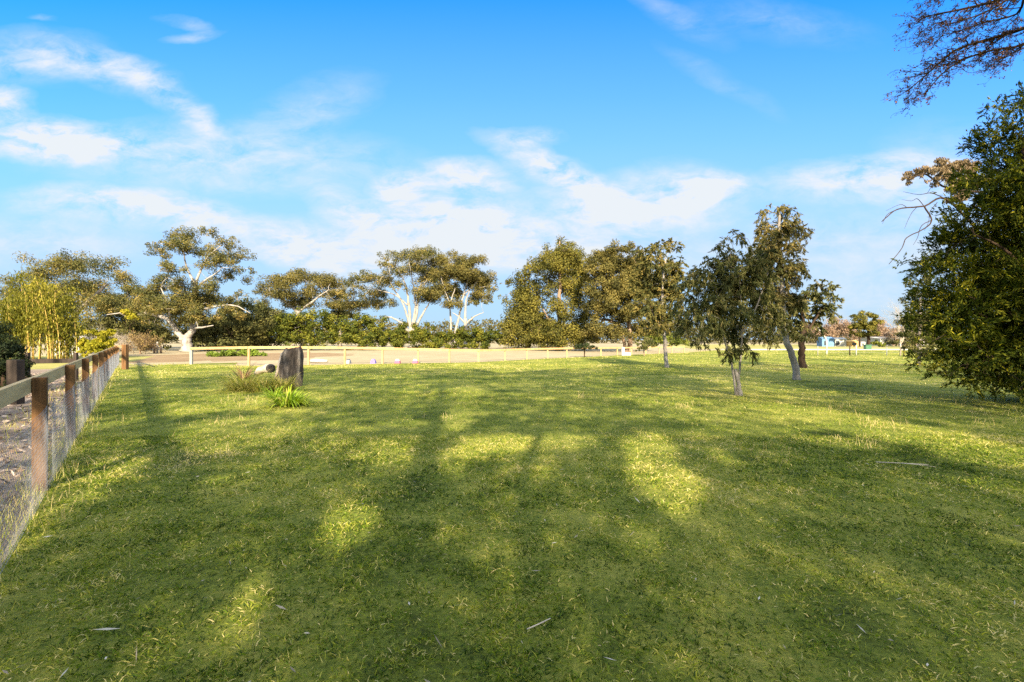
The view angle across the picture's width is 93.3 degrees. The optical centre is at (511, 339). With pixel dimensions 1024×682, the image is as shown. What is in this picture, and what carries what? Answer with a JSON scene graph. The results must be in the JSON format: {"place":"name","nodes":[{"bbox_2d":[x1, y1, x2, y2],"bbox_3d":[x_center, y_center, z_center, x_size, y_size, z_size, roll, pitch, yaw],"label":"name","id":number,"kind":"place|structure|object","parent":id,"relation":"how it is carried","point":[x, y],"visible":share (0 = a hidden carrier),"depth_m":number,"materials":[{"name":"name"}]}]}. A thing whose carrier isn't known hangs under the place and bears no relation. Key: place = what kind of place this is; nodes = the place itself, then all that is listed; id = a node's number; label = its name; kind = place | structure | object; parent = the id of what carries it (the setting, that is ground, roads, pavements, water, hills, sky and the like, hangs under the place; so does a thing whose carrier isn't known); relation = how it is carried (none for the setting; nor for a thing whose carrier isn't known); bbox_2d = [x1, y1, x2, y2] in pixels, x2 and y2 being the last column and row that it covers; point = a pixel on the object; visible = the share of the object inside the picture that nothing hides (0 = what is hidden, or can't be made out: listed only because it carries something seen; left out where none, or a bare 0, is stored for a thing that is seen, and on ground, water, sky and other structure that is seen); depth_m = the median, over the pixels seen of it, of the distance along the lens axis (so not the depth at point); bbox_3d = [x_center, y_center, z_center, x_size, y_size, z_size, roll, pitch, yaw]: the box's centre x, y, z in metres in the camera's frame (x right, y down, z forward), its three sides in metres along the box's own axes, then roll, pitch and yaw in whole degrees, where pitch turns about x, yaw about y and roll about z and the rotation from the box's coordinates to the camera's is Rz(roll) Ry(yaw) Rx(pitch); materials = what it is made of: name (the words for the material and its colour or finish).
{"place":"outdoors","nodes":[
{"label":"outdoors","id":0,"kind":"place"},
{"bbox_2d":[0,369,91,553],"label":"dirt yard","id":1,"kind":"structure","parent":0,"point":[19,415],"depth_m":7.56,"materials":[{"name":"soil"}]},
{"bbox_2d":[6,360,24,404],"bbox_3d":[-12.273,1.100,11.956,0.260,1.200,0.220,0,0,0],"label":"strainer post","id":2,"kind":"object","parent":1,"relation":"on","point":[15,370],"visible":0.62,"depth_m":11.85,"materials":[{"name":"brown wood"}]},
{"bbox_2d":[0,321,35,387],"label":"dark shrub","id":3,"kind":"object","parent":1,"relation":"on","point":[11,347],"visible":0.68,"depth_m":14.13,"materials":[{"name":"green plant"}]},
{"bbox_2d":[25,353,80,380],"bbox_3d":[-17.993,1.100,18.461,2.790,1.200,0.816,0,0,-21],"label":"dark rail fence","id":4,"kind":"object","parent":1,"relation":"on","point":[74,358],"visible":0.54,"depth_m":18.54,"materials":[{"name":"brown wood"}]},
{"bbox_2d":[0,368,122,641],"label":"fence foot grass","id":5,"kind":"structure","parent":1,"relation":"on","point":[106,389],"depth_m":6.13,"materials":[{"name":"beige plant"}]},
{"bbox_2d":[54,336,94,354],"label":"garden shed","id":6,"kind":"structure","parent":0,"point":[78,347],"depth_m":51.00,"materials":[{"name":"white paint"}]},
{"bbox_2d":[9,356,153,368],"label":"rough grass","id":7,"kind":"structure","parent":0,"point":[56,365],"depth_m":32.14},
{"bbox_2d":[0,269,93,358],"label":"bamboo clump","id":8,"kind":"object","parent":7,"relation":"on","point":[49,319],"visible":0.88,"depth_m":36.89,"materials":[{"name":"plant"}]},
{"bbox_2d":[77,328,117,362],"bbox_3d":[-28.477,0.445,33.510,3.130,2.496,2.060,0,0,33],"label":"yellow shrub","id":9,"kind":"object","parent":7,"relation":"on","point":[101,342],"visible":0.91,"depth_m":33.33,"materials":[{"name":"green plant"}]},
{"bbox_2d":[129,352,351,362],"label":"bare earth","id":10,"kind":"structure","parent":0,"point":[185,357],"depth_m":43.01,"materials":[{"name":"brown soil"}]},
{"bbox_2d":[206,349,267,356],"bbox_3d":[-26.201,1.254,46.193,5.153,0.926,2.842,0,0,-26],"label":"weed patch","id":11,"kind":"object","parent":10,"relation":"on","point":[243,352],"visible":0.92,"depth_m":45.99,"materials":[{"name":"green plant"}]},
{"bbox_2d":[0,340,971,567],"bbox_3d":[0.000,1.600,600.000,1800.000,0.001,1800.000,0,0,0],"label":"ground","id":12,"kind":"structure","parent":0,"point":[363,356],"depth_m":51.85,"materials":[{"name":"beige soil"}]},
{"bbox_2d":[0,373,98,511],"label":"wood chips","id":13,"kind":"object","parent":12,"relation":"on","point":[17,436],"visible":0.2,"depth_m":9.17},
{"bbox_2d":[0,346,118,573],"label":"post and rail fence","id":14,"kind":"object","parent":12,"relation":"on","point":[36,386],"visible":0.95,"depth_m":5.12,"materials":[{"name":"brown wood"}]},
{"bbox_2d":[0,248,140,333],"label":"gum tree","id":15,"kind":"object","parent":12,"relation":"on","point":[94,296],"visible":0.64,"depth_m":71.83,"materials":[{"name":"green plant"}]},
{"bbox_2d":[82,323,105,338],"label":"bare shrub","id":16,"kind":"object","parent":12,"relation":"on","point":[97,329],"visible":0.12,"depth_m":60.72,"materials":[{"name":"brown plant"}]},
{"bbox_2d":[114,344,128,368],"bbox_3d":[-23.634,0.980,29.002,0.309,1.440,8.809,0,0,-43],"label":"gate post","id":17,"kind":"object","parent":12,"relation":"on","point":[124,356],"visible":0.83,"depth_m":25.79,"materials":[{"name":"brown wood"}]},
{"bbox_2d":[110,329,138,352],"bbox_3d":[-47.236,0.274,58.135,5.322,3.599,4.389,0,0,0],"label":"bare shrub","id":18,"kind":"object","parent":12,"relation":"on","point":[123,340],"visible":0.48,"depth_m":57.92,"materials":[{"name":"brown plant"}]},
{"bbox_2d":[83,306,168,350],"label":"olive shrub","id":19,"kind":"object","parent":12,"relation":"on","point":[110,324],"visible":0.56,"depth_m":67.47,"materials":[{"name":"green plant"}]},
{"bbox_2d":[120,308,141,351],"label":"tree","id":20,"kind":"object","parent":12,"relation":"on","point":[127,313],"visible":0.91,"depth_m":63.48,"materials":[{"name":"yellow plant"}]},
{"bbox_2d":[93,284,179,343],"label":"gum tree","id":21,"kind":"object","parent":12,"relation":"on","point":[124,295],"visible":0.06,"depth_m":88.72,"materials":[{"name":"green plant"}]},
{"bbox_2d":[124,329,165,353],"bbox_3d":[-40.995,0.382,53.603,3.598,3.282,3.983,0,0,0],"label":"bare shrub","id":22,"kind":"object","parent":12,"relation":"on","point":[143,343],"visible":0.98,"depth_m":53.55,"materials":[{"name":"brown plant"}]},
{"bbox_2d":[106,225,256,351],"bbox_3d":[-41.388,-6.527,62.856,17.436,17.188,13.266,0,0,34],"label":"gum tree","id":23,"kind":"object","parent":12,"relation":"on","point":[195,303],"visible":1,"depth_m":61.69,"materials":[{"name":"green plant"}]},
{"bbox_2d":[106,304,283,350],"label":"hedge shrub","id":24,"kind":"object","parent":12,"relation":"on","point":[262,339],"visible":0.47,"depth_m":69.61,"materials":[{"name":"green plant"}]},
{"bbox_2d":[195,311,275,346],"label":"hedge shrub","id":25,"kind":"object","parent":12,"relation":"on","point":[260,319],"visible":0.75,"depth_m":68.48,"materials":[{"name":"green plant"}]},
{"bbox_2d":[211,297,288,334],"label":"gum tree","id":26,"kind":"object","parent":12,"relation":"on","point":[262,307],"visible":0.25,"depth_m":80.14,"materials":[{"name":"green plant"}]},
{"bbox_2d":[251,266,348,345],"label":"gum tree","id":27,"kind":"object","parent":12,"relation":"on","point":[328,281],"visible":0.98,"depth_m":98.14,"materials":[{"name":"green plant"}]},
{"bbox_2d":[265,305,348,349],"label":"hedge shrub","id":28,"kind":"object","parent":12,"relation":"on","point":[287,332],"visible":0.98,"depth_m":71.45,"materials":[{"name":"green plant"}]},
{"bbox_2d":[310,359,327,361],"bbox_3d":[-13.304,1.442,33.068,1.452,0.264,0.292,0,0,12],"label":"fallen log","id":29,"kind":"object","parent":12,"relation":"on","point":[317,360],"visible":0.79,"depth_m":32.96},
{"bbox_2d":[322,289,360,346],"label":"gum tree","id":30,"kind":"object","parent":12,"relation":"on","point":[337,312],"visible":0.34,"depth_m":101.91,"materials":[{"name":"green plant"}]},
{"bbox_2d":[334,313,387,349],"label":"hedge shrub","id":31,"kind":"object","parent":12,"relation":"on","point":[351,333],"visible":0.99,"depth_m":72.40,"materials":[{"name":"green plant"}]},
{"bbox_2d":[334,244,450,347],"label":"gum tree","id":32,"kind":"object","parent":12,"relation":"on","point":[424,295],"visible":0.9,"depth_m":91.68,"materials":[{"name":"green plant"}]},
{"bbox_2d":[377,315,508,348],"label":"hedge","id":33,"kind":"object","parent":12,"relation":"on","point":[416,334],"visible":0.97,"depth_m":81.59,"materials":[{"name":"green plant"}]},
{"bbox_2d":[427,249,498,348],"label":"gum tree","id":34,"kind":"object","parent":12,"relation":"on","point":[460,266],"visible":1,"depth_m":83.52,"materials":[{"name":"green plant"}]},
{"bbox_2d":[444,272,493,344],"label":"gum tree","id":35,"kind":"object","parent":12,"relation":"on","point":[475,302],"visible":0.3,"depth_m":107.88,"materials":[{"name":"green plant"}]},
{"bbox_2d":[22,315,937,343],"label":"wood","id":36,"kind":"object","parent":12,"relation":"on","point":[445,324],"visible":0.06,"depth_m":201.19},
{"bbox_2d":[497,256,554,348],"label":"evergreen tree","id":37,"kind":"object","parent":12,"relation":"on","point":[524,313],"visible":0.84,"depth_m":73.94,"materials":[{"name":"green plant"}]},
{"bbox_2d":[526,235,598,350],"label":"evergreen tree","id":38,"kind":"object","parent":12,"relation":"on","point":[561,260],"visible":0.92,"depth_m":68.96,"materials":[{"name":"green plant"}]},
{"bbox_2d":[578,238,673,351],"bbox_3d":[15.204,-5.698,63.723,11.021,15.110,12.008,0,0,31],"label":"gum tree","id":39,"kind":"object","parent":12,"relation":"on","point":[611,293],"visible":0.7,"depth_m":61.90,"materials":[{"name":"green plant"}]},
{"bbox_2d":[636,328,696,346],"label":"hedge shrub","id":40,"kind":"object","parent":12,"relation":"on","point":[659,340],"visible":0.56,"depth_m":99.51,"materials":[{"name":"green plant"}]},
{"bbox_2d":[0,350,1023,681],"bbox_3d":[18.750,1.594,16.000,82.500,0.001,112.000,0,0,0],"label":"lawn","id":41,"kind":"structure","parent":0,"point":[864,644],"depth_m":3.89,"materials":[{"name":"green plant"}]},
{"bbox_2d":[198,370,282,391],"bbox_3d":[-8.480,1.188,15.272,2.672,0.824,2.569,0,0,0],"label":"tussock","id":42,"kind":"object","parent":41,"relation":"on","point":[235,387],"visible":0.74,"depth_m":14.99,"materials":[{"name":"green plant"}]},
{"bbox_2d":[227,360,258,378],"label":"rusty plant","id":43,"kind":"object","parent":41,"relation":"on","point":[242,375],"visible":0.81,"depth_m":19.82,"materials":[{"name":"orange plant"}]},
{"bbox_2d":[225,373,297,392],"bbox_3d":[-7.596,1.270,14.896,2.275,0.660,2.168,0,0,0],"label":"tussock","id":44,"kind":"object","parent":41,"relation":"on","point":[253,389],"visible":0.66,"depth_m":14.61,"materials":[{"name":"plant"}]},
{"bbox_2d":[254,364,275,375],"bbox_3d":[-9.351,1.159,18.283,1.212,0.492,0.364,0,0,35],"label":"short log","id":45,"kind":"object","parent":41,"relation":"on","point":[267,368],"visible":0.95,"depth_m":18.03,"materials":[{"name":"beige wood"}]},
{"bbox_2d":[256,383,291,397],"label":"lily clump","id":46,"kind":"object","parent":41,"relation":"on","point":[274,393],"visible":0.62,"depth_m":13.27,"materials":[{"name":"green plant"}]},
{"bbox_2d":[253,372,309,391],"bbox_3d":[-7.060,1.293,14.975,1.822,0.614,1.976,0,0,0],"label":"tussock","id":47,"kind":"object","parent":41,"relation":"on","point":[287,384],"visible":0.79,"depth_m":14.71,"materials":[{"name":"plant"}]},
{"bbox_2d":[250,384,323,410],"bbox_3d":[-5.302,1.328,11.550,1.733,0.544,1.775,0,0,0],"label":"lily clump","id":48,"kind":"object","parent":41,"relation":"on","point":[288,400],"visible":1,"depth_m":11.39,"materials":[{"name":"green plant"}]},
{"bbox_2d":[274,346,303,386],"bbox_3d":[-7.681,0.966,16.599,1.029,1.487,0.788,0,0,0],"label":"tree stump","id":49,"kind":"object","parent":41,"relation":"on","point":[290,361],"visible":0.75,"depth_m":16.35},
{"bbox_2d":[293,392,315,403],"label":"lily clump","id":50,"kind":"object","parent":41,"relation":"on","point":[306,398],"visible":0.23,"depth_m":12.12,"materials":[{"name":"green plant"}]},
{"bbox_2d":[189,346,684,365],"bbox_3d":[2.159,1.118,41.918,50.122,1.424,7.438,0,0,-34],"label":"paddock fence","id":51,"kind":"object","parent":41,"relation":"on","point":[308,348],"visible":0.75,"depth_m":31.95,"materials":[{"name":"grey wood"}]},
{"bbox_2d":[2,398,1018,681],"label":"leaf litter","id":52,"kind":"object","parent":41,"relation":"on","point":[408,602],"visible":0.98,"depth_m":2.65,"materials":[{"name":"brown plant"}]},
{"bbox_2d":[0,388,1022,527],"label":"seed grass","id":53,"kind":"structure","parent":41,"relation":"on","point":[452,415],"depth_m":7.78,"materials":[{"name":"plant"}]},
{"bbox_2d":[527,618,550,629],"bbox_3d":[0.148,1.556,2.647,0.151,0.024,0.007,0,0,-28],"label":"stick","id":54,"kind":"object","parent":41,"relation":"on","point":[537,624],"visible":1,"depth_m":2.64,"materials":[{"name":"grey wood"}]},
{"bbox_2d":[574,342,597,356],"bbox_3d":[6.706,0.957,44.528,2.457,1.458,2.829,0,0,0],"label":"young gum","id":55,"kind":"object","parent":41,"relation":"on","point":[581,345],"visible":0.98,"depth_m":43.77,"materials":[{"name":"green plant"}]},
{"bbox_2d":[621,347,630,355],"bbox_3d":[11.398,1.180,48.356,0.930,0.840,0.320,0,0,0],"label":"mounting step","id":56,"kind":"object","parent":41,"relation":"on","point":[623,352],"visible":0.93,"depth_m":48.20,"materials":[{"name":"white paint"}]},
{"bbox_2d":[635,337,655,355],"bbox_3d":[12.982,0.684,46.889,1.937,2.019,1.362,0,0,0],"label":"young gum","id":57,"kind":"object","parent":41,"relation":"on","point":[644,345],"visible":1,"depth_m":46.77,"materials":[{"name":"green plant"}]},
{"bbox_2d":[623,237,688,367],"bbox_3d":[8.368,-2.132,27.582,3.984,7.649,3.630,0,0,0],"label":"gum tree","id":58,"kind":"object","parent":41,"relation":"on","point":[669,271],"visible":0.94,"depth_m":27.41,"materials":[{"name":"green plant"}]},
{"bbox_2d":[669,229,789,395],"bbox_3d":[6.327,-0.751,14.044,3.078,4.930,3.551,0,0,29],"label":"tree","id":59,"kind":"object","parent":41,"relation":"on","point":[739,282],"visible":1,"depth_m":13.67,"materials":[{"name":"green plant"}]},
{"bbox_2d":[749,203,814,379],"bbox_3d":[10.509,-1.882,19.137,2.878,7.215,2.444,0,0,0],"label":"tree","id":60,"kind":"object","parent":41,"relation":"on","point":[784,230],"visible":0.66,"depth_m":18.99,"materials":[{"name":"green plant"}]},
{"bbox_2d":[775,279,844,367],"bbox_3d":[16.947,-0.893,27.738,3.456,5.210,3.359,0,0,38],"label":"tree","id":61,"kind":"object","parent":41,"relation":"on","point":[803,326],"visible":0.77,"depth_m":27.35,"materials":[{"name":"green plant"}]},
{"bbox_2d":[817,345,907,354],"bbox_3d":[36.825,1.138,49.005,11.759,1.124,0.121,0,0,0],"label":"fence","id":62,"kind":"object","parent":41,"relation":"on","point":[856,352],"visible":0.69,"depth_m":49.06,"materials":[{"name":"grey wood"}]},
{"bbox_2d":[881,299,907,355],"bbox_3d":[38.819,-1.323,47.989,4.318,5.954,5.086,0,0,45],"label":"bare tree","id":63,"kind":"object","parent":41,"relation":"on","point":[898,330],"visible":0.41,"depth_m":47.91,"materials":[{"name":"beige plant"}]},
{"bbox_2d":[877,462,933,466],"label":"fallen branch","id":64,"kind":"object","parent":41,"relation":"on","point":[905,463],"visible":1,"depth_m":6.04,"materials":[{"name":"wood"}]},
{"bbox_2d":[893,260,934,364],"bbox_3d":[25.487,-1.729,30.126,3.433,6.833,2.483,0,0,0],"label":"wattle shrub","id":65,"kind":"object","parent":41,"relation":"on","point":[901,321],"visible":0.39,"depth_m":29.91,"materials":[{"name":"green plant"}]},
{"bbox_2d":[881,157,991,263],"bbox_3d":[21.203,-3.429,23.280,7.130,10.238,3.020,0,0,-16],"label":"gum tree","id":66,"kind":"object","parent":41,"relation":"on","point":[941,167],"visible":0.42,"depth_m":22.94,"materials":[{"name":"brown plant"}]},
{"bbox_2d":[883,0,1023,116],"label":"leafless tree","id":67,"kind":"object","parent":41,"relation":"on","point":[997,50],"visible":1,"depth_m":8.94,"materials":[{"name":"brown plant"}]},
{"bbox_2d":[890,80,1023,403],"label":"acacia tree","id":68,"kind":"object","parent":41,"relation":"on","point":[990,326],"visible":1,"depth_m":11.77,"materials":[{"name":"green plant"}]},
{"bbox_2d":[0,0,1023,339],"label":"sky","id":69,"kind":"structure","parent":0,"point":[320,136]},
{"bbox_2d":[668,344,959,348],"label":"meadow","id":70,"kind":"structure","parent":0,"point":[756,346],"depth_m":97.30,"materials":[{"name":"green plant"}]},
{"bbox_2d":[817,337,834,345],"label":"blue shelter","id":71,"kind":"object","parent":70,"relation":"on","point":[822,341],"visible":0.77,"depth_m":112.00,"materials":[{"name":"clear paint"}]},
{"bbox_2d":[808,318,844,342],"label":"brown tree","id":72,"kind":"object","parent":70,"relation":"on","point":[831,330],"visible":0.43,"depth_m":126.48,"materials":[{"name":"brown plant"}]},
{"bbox_2d":[833,337,845,345],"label":"white shed","id":73,"kind":"structure","parent":70,"relation":"on","point":[839,341],"depth_m":113.00,"materials":[{"name":"paint"}]},
{"bbox_2d":[828,316,860,340],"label":"brown tree","id":74,"kind":"object","parent":70,"relation":"on","point":[842,327],"visible":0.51,"depth_m":134.31,"materials":[{"name":"brown plant"}]},
{"bbox_2d":[846,340,857,345],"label":"ochre shed","id":75,"kind":"structure","parent":70,"relation":"on","point":[851,342],"depth_m":114.00,"materials":[{"name":"paint"}]},
{"bbox_2d":[848,310,884,346],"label":"round tree","id":76,"kind":"object","parent":70,"relation":"on","point":[861,317],"visible":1,"depth_m":106.50,"materials":[{"name":"green plant"}]},
{"bbox_2d":[870,339,885,346],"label":"shrub","id":77,"kind":"object","parent":70,"relation":"on","point":[877,343],"visible":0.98,"depth_m":102.74,"materials":[{"name":"green plant"}]},
{"bbox_2d":[870,316,891,336],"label":"brown tree","id":78,"kind":"object","parent":70,"relation":"on","point":[882,328],"visible":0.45,"depth_m":128.91,"materials":[{"name":"plant"}]},
{"bbox_2d":[858,337,903,345],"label":"white cottage","id":79,"kind":"structure","parent":70,"relation":"on","point":[880,339],"depth_m":123.38,"materials":[{"name":"paint"}]},
{"bbox_2d":[882,326,917,345],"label":"brown tree","id":80,"kind":"object","parent":70,"relation":"on","point":[890,334],"visible":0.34,"depth_m":119.80,"materials":[{"name":"brown plant"}]},
{"bbox_2d":[884,328,938,346],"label":"shrub","id":81,"kind":"object","parent":70,"relation":"on","point":[905,340],"visible":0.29,"depth_m":104.07,"materials":[{"name":"green plant"}]},
{"bbox_2d":[751,349,935,349],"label":"gravel drive","id":82,"kind":"structure","parent":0,"point":[806,349],"depth_m":77.59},
{"bbox_2d":[864,345,871,348],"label":"utility box","id":83,"kind":"object","parent":82,"relation":"on","point":[867,346],"visible":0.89,"depth_m":79.70,"materials":[{"name":"green metal"}]}
]}

